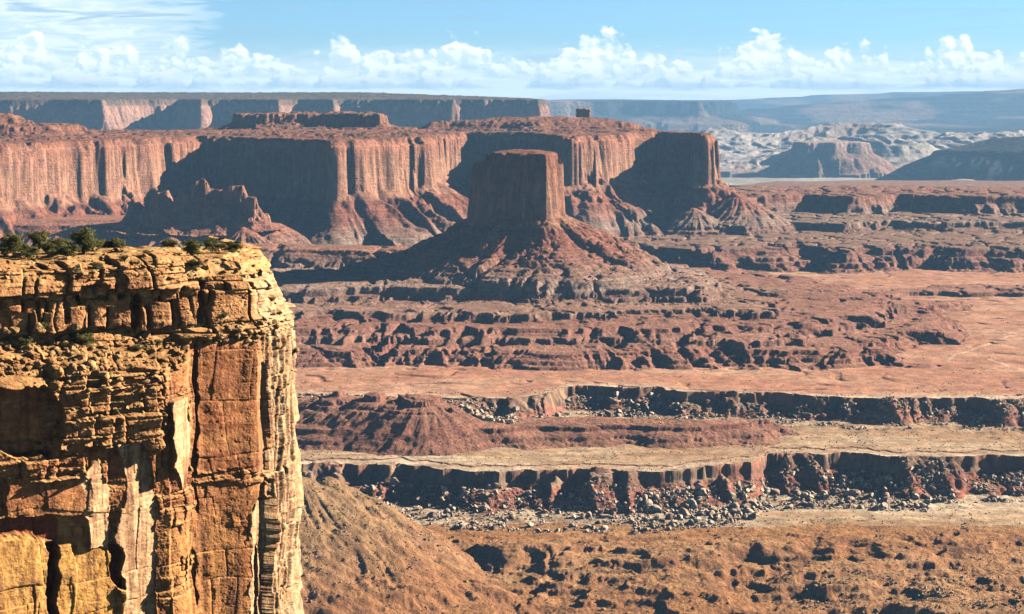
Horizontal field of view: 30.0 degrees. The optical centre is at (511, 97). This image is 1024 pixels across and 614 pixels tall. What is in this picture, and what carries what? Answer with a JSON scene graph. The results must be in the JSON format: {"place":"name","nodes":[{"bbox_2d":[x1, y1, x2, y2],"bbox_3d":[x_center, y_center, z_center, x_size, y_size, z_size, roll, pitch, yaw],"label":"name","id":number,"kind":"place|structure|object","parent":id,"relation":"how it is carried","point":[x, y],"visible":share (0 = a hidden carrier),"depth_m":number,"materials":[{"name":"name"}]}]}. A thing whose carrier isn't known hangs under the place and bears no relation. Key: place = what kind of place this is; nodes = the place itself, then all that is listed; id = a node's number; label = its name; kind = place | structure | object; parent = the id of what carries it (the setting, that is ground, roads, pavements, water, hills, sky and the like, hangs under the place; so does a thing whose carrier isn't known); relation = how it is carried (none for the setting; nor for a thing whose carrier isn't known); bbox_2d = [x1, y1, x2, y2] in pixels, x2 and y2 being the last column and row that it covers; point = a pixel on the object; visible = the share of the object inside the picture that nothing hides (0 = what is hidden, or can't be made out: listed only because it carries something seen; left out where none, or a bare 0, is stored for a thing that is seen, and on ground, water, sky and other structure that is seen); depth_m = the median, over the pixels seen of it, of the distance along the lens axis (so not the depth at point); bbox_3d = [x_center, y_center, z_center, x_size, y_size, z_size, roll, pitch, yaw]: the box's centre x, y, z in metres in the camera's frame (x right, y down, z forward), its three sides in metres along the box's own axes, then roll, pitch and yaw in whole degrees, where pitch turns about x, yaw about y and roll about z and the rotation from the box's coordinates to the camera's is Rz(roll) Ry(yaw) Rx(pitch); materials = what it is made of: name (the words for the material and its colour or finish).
{"place":"outdoors","nodes":[
{"label":"outdoors","id":0,"kind":"place"},
{"bbox_2d":[0,236,303,613],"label":"cliff","id":1,"kind":"structure","parent":0,"point":[190,499],"depth_m":245.09,"materials":[{"name":"stone"}]},
{"bbox_2d":[3,332,18,339],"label":"shrub","id":2,"kind":"object","parent":1,"relation":"on","point":[9,337],"visible":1,"depth_m":239.50,"materials":[{"name":"green plant"}]},
{"bbox_2d":[0,231,24,256],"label":"juniper","id":3,"kind":"object","parent":1,"relation":"on","point":[9,245],"visible":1,"depth_m":251.20,"materials":[{"name":"green plant"}]},
{"bbox_2d":[11,240,30,252],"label":"juniper","id":4,"kind":"object","parent":1,"relation":"on","point":[24,246],"visible":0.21,"depth_m":257.34,"materials":[{"name":"green plant"}]},
{"bbox_2d":[19,335,33,344],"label":"shrub","id":5,"kind":"object","parent":1,"relation":"on","point":[26,340],"visible":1,"depth_m":239.38,"materials":[{"name":"green plant"}]},
{"bbox_2d":[17,246,38,258],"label":"juniper","id":6,"kind":"object","parent":1,"relation":"on","point":[30,252],"visible":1,"depth_m":249.64,"materials":[{"name":"green plant"}]},
{"bbox_2d":[25,230,51,249],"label":"juniper","id":7,"kind":"object","parent":1,"relation":"on","point":[38,239],"visible":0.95,"depth_m":261.26,"materials":[{"name":"green plant"}]},
{"bbox_2d":[41,320,48,328],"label":"shrub","id":8,"kind":"object","parent":1,"relation":"on","point":[44,324],"visible":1,"depth_m":240.83,"materials":[{"name":"green plant"}]},
{"bbox_2d":[41,242,55,253],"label":"juniper","id":9,"kind":"object","parent":1,"relation":"on","point":[46,247],"visible":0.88,"depth_m":253.25,"materials":[{"name":"green plant"}]},
{"bbox_2d":[48,339,55,344],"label":"rock","id":10,"kind":"object","parent":1,"relation":"on","point":[51,342],"visible":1,"depth_m":242.71,"materials":[{"name":"stone"}]},
{"bbox_2d":[48,248,58,256],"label":"shrub","id":11,"kind":"object","parent":1,"relation":"on","point":[51,252],"visible":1,"depth_m":251.00,"materials":[{"name":"green plant"}]},
{"bbox_2d":[46,237,73,253],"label":"juniper","id":12,"kind":"object","parent":1,"relation":"on","point":[56,241],"visible":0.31,"depth_m":258.37,"materials":[{"name":"green plant"}]},
{"bbox_2d":[52,242,80,256],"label":"juniper","id":13,"kind":"object","parent":1,"relation":"on","point":[64,249],"visible":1,"depth_m":249.82,"materials":[{"name":"green plant"}]},
{"bbox_2d":[67,332,76,338],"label":"shrub","id":14,"kind":"object","parent":1,"relation":"on","point":[71,335],"visible":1,"depth_m":244.20,"materials":[{"name":"green plant"}]},
{"bbox_2d":[73,265,81,272],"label":"rock","id":15,"kind":"object","parent":1,"relation":"on","point":[77,268],"visible":1,"depth_m":243.07,"materials":[{"name":"stone"}]},
{"bbox_2d":[66,226,101,254],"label":"juniper","id":16,"kind":"object","parent":1,"relation":"on","point":[84,238],"visible":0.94,"depth_m":255.73,"materials":[{"name":"green plant"}]},
{"bbox_2d":[75,332,96,344],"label":"shrub","id":17,"kind":"object","parent":1,"relation":"on","point":[83,338],"visible":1,"depth_m":242.89,"materials":[{"name":"green plant"}]},
{"bbox_2d":[91,262,103,269],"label":"shrub","id":18,"kind":"object","parent":1,"relation":"on","point":[96,265],"visible":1,"depth_m":245.69,"materials":[{"name":"green plant"}]},
{"bbox_2d":[94,237,104,248],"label":"juniper","id":19,"kind":"object","parent":1,"relation":"on","point":[99,246],"visible":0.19,"depth_m":261.31,"materials":[{"name":"green plant"}]},
{"bbox_2d":[101,237,125,247],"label":"juniper","id":20,"kind":"object","parent":1,"relation":"on","point":[114,242],"visible":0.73,"depth_m":265.30,"materials":[{"name":"green plant"}]},
{"bbox_2d":[123,255,129,262],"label":"rock","id":21,"kind":"object","parent":1,"relation":"on","point":[127,259],"visible":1,"depth_m":248.77,"materials":[{"name":"stone"}]},
{"bbox_2d":[132,343,143,350],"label":"shrub","id":22,"kind":"object","parent":1,"relation":"on","point":[137,346],"visible":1,"depth_m":245.06,"materials":[{"name":"green plant"}]},
{"bbox_2d":[142,331,150,339],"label":"rock","id":23,"kind":"object","parent":1,"relation":"on","point":[146,335],"visible":1,"depth_m":248.96,"materials":[{"name":"stone"}]},
{"bbox_2d":[0,245,298,425],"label":"ledge rubble","id":24,"kind":"object","parent":1,"relation":"on","point":[12,369],"visible":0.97,"depth_m":241.46,"materials":[{"name":"stone"}]},
{"bbox_2d":[154,339,162,346],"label":"shrub","id":25,"kind":"object","parent":1,"relation":"on","point":[158,342],"visible":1,"depth_m":247.50,"materials":[{"name":"green plant"}]},
{"bbox_2d":[160,238,178,246],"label":"juniper","id":26,"kind":"object","parent":1,"relation":"on","point":[168,243],"visible":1,"depth_m":266.32,"materials":[{"name":"green plant"}]},
{"bbox_2d":[180,239,204,255],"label":"juniper","id":27,"kind":"object","parent":1,"relation":"on","point":[192,247],"visible":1,"depth_m":258.83,"materials":[{"name":"green plant"}]},
{"bbox_2d":[186,259,203,268],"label":"juniper","id":28,"kind":"object","parent":1,"relation":"on","point":[195,264],"visible":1,"depth_m":253.83,"materials":[{"name":"green plant"}]},
{"bbox_2d":[202,237,226,251],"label":"juniper","id":29,"kind":"object","parent":1,"relation":"on","point":[210,243],"visible":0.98,"depth_m":263.91,"materials":[{"name":"green plant"}]},
{"bbox_2d":[222,241,242,252],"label":"juniper","id":30,"kind":"object","parent":1,"relation":"on","point":[235,246],"visible":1,"depth_m":264.86,"materials":[{"name":"green plant"}]},
{"bbox_2d":[268,294,275,300],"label":"rock","id":31,"kind":"object","parent":1,"relation":"on","point":[271,297],"visible":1,"depth_m":263.16,"materials":[{"name":"stone"}]},
{"bbox_2d":[0,92,550,129],"bbox_3d":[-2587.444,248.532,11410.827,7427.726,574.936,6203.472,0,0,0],"label":"mesa","id":32,"kind":"structure","parent":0,"point":[144,110],"depth_m":9767.61,"materials":[{"name":"stone"}]},
{"bbox_2d":[0,128,798,248],"bbox_3d":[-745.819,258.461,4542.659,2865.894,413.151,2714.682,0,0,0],"label":"mesa","id":33,"kind":"structure","parent":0,"point":[375,188],"depth_m":4278.07,"materials":[{"name":"brown stone"}]},
{"bbox_2d":[108,178,285,236],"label":"rock fin","id":34,"kind":"object","parent":33,"relation":"on","point":[202,202],"visible":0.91,"depth_m":3697.23,"materials":[{"name":"brown stone"}]},
{"bbox_2d":[0,111,662,136],"bbox_3d":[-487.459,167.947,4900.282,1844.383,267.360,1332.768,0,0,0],"label":"caprock","id":35,"kind":"structure","parent":33,"relation":"on","point":[11,124],"depth_m":5019.85,"materials":[{"name":"stone"}]},
{"bbox_2d":[576,108,590,117],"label":"rock tower","id":36,"kind":"structure","parent":35,"relation":"on","point":[582,112],"depth_m":5310.89,"materials":[{"name":"stone"}]},
{"bbox_2d":[0,0,1023,99],"label":"sky","id":37,"kind":"structure","parent":0,"point":[535,49],"materials":[{"name":"blue"}]},
{"bbox_2d":[295,171,1023,526],"bbox_3d":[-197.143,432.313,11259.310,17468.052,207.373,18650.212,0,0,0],"label":"desert floor","id":38,"kind":"structure","parent":0,"point":[725,387],"depth_m":2245.09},
{"bbox_2d":[369,485,375,491],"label":"boulder","id":39,"kind":"object","parent":38,"relation":"on","point":[372,488],"visible":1,"depth_m":2045.33,"materials":[{"name":"beige stone"}]},
{"bbox_2d":[390,477,399,483],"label":"boulder","id":40,"kind":"object","parent":38,"relation":"on","point":[394,480],"visible":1,"depth_m":2063.54,"materials":[{"name":"beige stone"}]},
{"bbox_2d":[406,482,413,488],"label":"boulder","id":41,"kind":"object","parent":38,"relation":"on","point":[409,485],"visible":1,"depth_m":2060.83,"materials":[{"name":"beige stone"}]},
{"bbox_2d":[427,511,437,517],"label":"boulder","id":42,"kind":"object","parent":38,"relation":"on","point":[432,514],"visible":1,"depth_m":1985.42,"materials":[{"name":"beige stone"}]},
{"bbox_2d":[441,486,446,491],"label":"boulder","id":43,"kind":"object","parent":38,"relation":"on","point":[443,488],"visible":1,"depth_m":2037.09,"materials":[{"name":"beige stone"}]},
{"bbox_2d":[457,493,465,499],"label":"boulder","id":44,"kind":"object","parent":38,"relation":"on","point":[462,495],"visible":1,"depth_m":2022.49,"materials":[{"name":"beige stone"}]},
{"bbox_2d":[213,149,973,375],"bbox_3d":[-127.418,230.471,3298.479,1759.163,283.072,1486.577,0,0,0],"label":"butte","id":45,"kind":"object","parent":38,"relation":"on","point":[526,187],"visible":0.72,"depth_m":2982.31,"materials":[{"name":"brown stone"}]},
{"bbox_2d":[324,158,731,305],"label":"talus rubble","id":46,"kind":"object","parent":45,"relation":"on","point":[595,302],"visible":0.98,"depth_m":3063.67,"materials":[{"name":"brown stone"}]},
{"bbox_2d":[601,525,607,530],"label":"boulder","id":47,"kind":"object","parent":38,"relation":"on","point":[604,527],"visible":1,"depth_m":1938.62,"materials":[{"name":"beige stone"}]},
{"bbox_2d":[600,514,609,517],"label":"boulder","id":48,"kind":"object","parent":38,"relation":"on","point":[604,515],"visible":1,"depth_m":1980.83,"materials":[{"name":"beige stone"}]},
{"bbox_2d":[622,407,630,412],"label":"boulder","id":49,"kind":"object","parent":38,"relation":"on","point":[626,409],"visible":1,"depth_m":2379.93,"materials":[{"name":"beige stone"}]},
{"bbox_2d":[641,527,650,530],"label":"boulder","id":50,"kind":"object","parent":38,"relation":"on","point":[646,528],"visible":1,"depth_m":1937.53,"materials":[{"name":"beige stone"}]},
{"bbox_2d":[642,499,652,510],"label":"boulder","id":51,"kind":"object","parent":38,"relation":"on","point":[645,502],"visible":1,"depth_m":2007.03,"materials":[{"name":"beige stone"}]},
{"bbox_2d":[648,523,654,528],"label":"boulder","id":52,"kind":"object","parent":38,"relation":"on","point":[651,525],"visible":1,"depth_m":1945.28,"materials":[{"name":"beige stone"}]},
{"bbox_2d":[297,386,1023,533],"bbox_3d":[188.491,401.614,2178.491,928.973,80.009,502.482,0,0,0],"label":"rim rubble","id":53,"kind":"object","parent":38,"relation":"on","point":[724,508],"visible":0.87,"depth_m":2062.99,"materials":[{"name":"beige stone"}]},
{"bbox_2d":[655,513,666,519],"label":"boulder","id":54,"kind":"object","parent":38,"relation":"on","point":[658,516],"visible":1,"depth_m":1973.18,"materials":[{"name":"beige stone"}]},
{"bbox_2d":[299,150,1023,613],"bbox_3d":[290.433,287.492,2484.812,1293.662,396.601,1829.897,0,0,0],"label":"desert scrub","id":55,"kind":"object","parent":38,"relation":"on","point":[697,462],"visible":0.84,"depth_m":2154.65,"materials":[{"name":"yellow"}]},
{"bbox_2d":[666,513,673,518],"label":"boulder","id":56,"kind":"object","parent":38,"relation":"on","point":[670,516],"visible":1,"depth_m":1977.35,"materials":[{"name":"beige stone"}]},
{"bbox_2d":[679,507,690,516],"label":"boulder","id":57,"kind":"object","parent":38,"relation":"on","point":[684,511],"visible":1,"depth_m":1988.72,"materials":[{"name":"beige stone"}]},
{"bbox_2d":[686,498,696,508],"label":"boulder","id":58,"kind":"object","parent":38,"relation":"on","point":[692,503],"visible":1,"depth_m":2010.05,"materials":[{"name":"beige stone"}]},
{"bbox_2d":[695,483,701,488],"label":"boulder","id":59,"kind":"object","parent":38,"relation":"on","point":[697,485],"visible":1,"depth_m":2047.44,"materials":[{"name":"beige stone"}]},
{"bbox_2d":[697,488,706,495],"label":"boulder","id":60,"kind":"object","parent":38,"relation":"on","point":[701,492],"visible":1,"depth_m":2037.29,"materials":[{"name":"beige stone"}]},
{"bbox_2d":[730,492,735,498],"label":"boulder","id":61,"kind":"object","parent":38,"relation":"on","point":[732,495],"visible":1,"depth_m":2040.02,"materials":[{"name":"beige stone"}]},
{"bbox_2d":[729,502,737,506],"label":"boulder","id":62,"kind":"object","parent":38,"relation":"on","point":[732,504],"visible":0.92,"depth_m":2019.73,"materials":[{"name":"beige stone"}]},
{"bbox_2d":[729,509,738,512],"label":"boulder","id":63,"kind":"object","parent":38,"relation":"on","point":[732,510],"visible":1,"depth_m":1994.79,"materials":[{"name":"beige stone"}]},
{"bbox_2d":[741,508,752,512],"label":"boulder","id":64,"kind":"object","parent":38,"relation":"on","point":[745,510],"visible":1,"depth_m":2000.93,"materials":[{"name":"beige stone"}]},
{"bbox_2d":[750,485,755,491],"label":"boulder","id":65,"kind":"object","parent":38,"relation":"on","point":[753,487],"visible":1,"depth_m":2060.84,"materials":[{"name":"beige stone"}]},
{"bbox_2d":[749,500,757,507],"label":"boulder","id":66,"kind":"object","parent":38,"relation":"on","point":[753,503],"visible":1,"depth_m":2031.76,"materials":[{"name":"beige stone"}]},
{"bbox_2d":[770,489,779,492],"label":"boulder","id":67,"kind":"object","parent":38,"relation":"on","point":[775,490],"visible":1,"depth_m":2087.89,"materials":[{"name":"beige stone"}]},
{"bbox_2d":[791,495,799,500],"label":"boulder","id":68,"kind":"object","parent":38,"relation":"on","point":[795,498],"visible":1,"depth_m":2064.07,"materials":[{"name":"beige stone"}]},
{"bbox_2d":[800,492,807,498],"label":"boulder","id":69,"kind":"object","parent":38,"relation":"on","point":[803,495],"visible":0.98,"depth_m":2071.52,"materials":[{"name":"beige stone"}]},
{"bbox_2d":[807,502,813,507],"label":"boulder","id":70,"kind":"object","parent":38,"relation":"on","point":[810,504],"visible":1,"depth_m":2037.62,"materials":[{"name":"beige stone"}]},
{"bbox_2d":[820,490,827,495],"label":"boulder","id":71,"kind":"object","parent":38,"relation":"on","point":[822,492],"visible":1,"depth_m":2079.66,"materials":[{"name":"beige stone"}]},
{"bbox_2d":[823,494,829,499],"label":"boulder","id":72,"kind":"object","parent":38,"relation":"on","point":[826,497],"visible":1,"depth_m":2068.03,"materials":[{"name":"beige stone"}]},
{"bbox_2d":[830,488,840,494],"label":"boulder","id":73,"kind":"object","parent":38,"relation":"on","point":[835,491],"visible":1,"depth_m":2085.53,"materials":[{"name":"beige stone"}]},
{"bbox_2d":[843,490,850,495],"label":"boulder","id":74,"kind":"object","parent":38,"relation":"on","point":[846,492],"visible":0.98,"depth_m":2077.44,"materials":[{"name":"beige stone"}]},
{"bbox_2d":[843,496,853,501],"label":"boulder","id":75,"kind":"object","parent":38,"relation":"on","point":[850,498],"visible":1,"depth_m":2058.88,"materials":[{"name":"beige stone"}]},
{"bbox_2d":[849,489,860,496],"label":"boulder","id":76,"kind":"object","parent":38,"relation":"on","point":[854,492],"visible":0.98,"depth_m":2076.25,"materials":[{"name":"beige stone"}]},
{"bbox_2d":[874,504,880,510],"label":"boulder","id":77,"kind":"object","parent":38,"relation":"on","point":[877,507],"visible":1,"depth_m":2024.60,"materials":[{"name":"beige stone"}]},
{"bbox_2d":[881,502,887,508],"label":"boulder","id":78,"kind":"object","parent":38,"relation":"on","point":[884,505],"visible":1,"depth_m":2027.64,"materials":[{"name":"beige stone"}]},
{"bbox_2d":[882,492,889,497],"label":"boulder","id":79,"kind":"object","parent":38,"relation":"on","point":[885,494],"visible":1,"depth_m":2063.95,"materials":[{"name":"beige stone"}]},
{"bbox_2d":[912,493,918,499],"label":"boulder","id":80,"kind":"object","parent":38,"relation":"on","point":[915,496],"visible":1,"depth_m":2055.61,"materials":[{"name":"beige stone"}]},
{"bbox_2d":[919,503,925,507],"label":"boulder","id":81,"kind":"object","parent":38,"relation":"on","point":[922,505],"visible":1,"depth_m":2028.87,"materials":[{"name":"beige stone"}]},
{"bbox_2d":[923,499,930,503],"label":"boulder","id":82,"kind":"object","parent":38,"relation":"on","point":[926,501],"visible":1,"depth_m":2043.21,"materials":[{"name":"beige stone"}]},
{"bbox_2d":[927,464,935,469],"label":"boulder","id":83,"kind":"object","parent":38,"relation":"on","point":[931,466],"visible":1,"depth_m":2102.65,"materials":[{"name":"beige stone"}]},
{"bbox_2d":[295,284,1023,455],"bbox_3d":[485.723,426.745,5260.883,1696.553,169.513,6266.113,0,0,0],"label":"hill","id":84,"kind":"structure","parent":0,"point":[322,419],"depth_m":2210.15,"materials":[{"name":"brown stone"}]},
{"bbox_2d":[465,407,471,412],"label":"boulder","id":85,"kind":"object","parent":84,"relation":"on","point":[468,409],"visible":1,"depth_m":2248.33,"materials":[{"name":"beige stone"}]},
{"bbox_2d":[476,415,484,420],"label":"boulder","id":86,"kind":"object","parent":84,"relation":"on","point":[481,417],"visible":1,"depth_m":2239.06,"materials":[{"name":"beige stone"}]},
{"bbox_2d":[484,415,492,420],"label":"boulder","id":87,"kind":"object","parent":84,"relation":"on","point":[489,417],"visible":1,"depth_m":2239.05,"materials":[{"name":"beige stone"}]},
{"bbox_2d":[298,476,1023,613],"bbox_3d":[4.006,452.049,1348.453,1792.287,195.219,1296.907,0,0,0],"label":"badlands","id":88,"kind":"structure","parent":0,"point":[659,585],"depth_m":1793.28,"materials":[{"name":"soil"}]},
{"bbox_2d":[302,476,1023,613],"bbox_3d":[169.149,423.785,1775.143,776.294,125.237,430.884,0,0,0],"label":"slope rubble","id":89,"kind":"object","parent":88,"relation":"on","point":[937,589],"visible":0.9,"depth_m":1767.40,"materials":[{"name":"brown stone"}]},
{"bbox_2d":[546,89,1023,132],"bbox_3d":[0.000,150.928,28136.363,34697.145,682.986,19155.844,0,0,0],"label":"plateau","id":90,"kind":"structure","parent":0,"point":[994,111],"depth_m":26666.84,"materials":[{"name":"stone"}]},
{"bbox_2d":[720,170,886,177],"bbox_3d":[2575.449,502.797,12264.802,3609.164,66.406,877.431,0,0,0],"label":"river","id":91,"kind":"structure","parent":0,"point":[726,174],"depth_m":12514.75,"materials":[{"name":"beige liquid"}]},
{"bbox_2d":[620,180,1023,273],"bbox_3d":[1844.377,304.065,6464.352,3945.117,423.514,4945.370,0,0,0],"label":"rock bench","id":92,"kind":"object","parent":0,"point":[858,226],"visible":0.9,"depth_m":4485.28,"materials":[{"name":"brown stone"}]},
{"bbox_2d":[758,141,896,177],"bbox_3d":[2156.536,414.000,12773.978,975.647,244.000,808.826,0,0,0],"label":"butte","id":93,"kind":"object","parent":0,"point":[807,158],"visible":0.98,"depth_m":12599.48,"materials":[{"name":"stone"}]},
{"bbox_2d":[711,91,980,109],"bbox_3d":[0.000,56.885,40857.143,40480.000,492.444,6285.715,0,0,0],"label":"mountain","id":94,"kind":"structure","parent":0,"point":[743,104],"depth_m":40095.12,"materials":[{"name":"stone"}]},
{"bbox_2d":[699,122,1023,172],"bbox_3d":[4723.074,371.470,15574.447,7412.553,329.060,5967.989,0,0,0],"label":"slickrock domes","id":95,"kind":"structure","parent":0,"point":[898,145],"depth_m":15088.09,"materials":[{"name":"beige stone"}]},
{"bbox_2d":[875,136,1023,180],"bbox_3d":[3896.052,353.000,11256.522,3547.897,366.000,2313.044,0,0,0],"label":"ridge","id":96,"kind":"structure","parent":0,"point":[998,159],"depth_m":10978.21,"materials":[{"name":"grey stone"}]}
]}

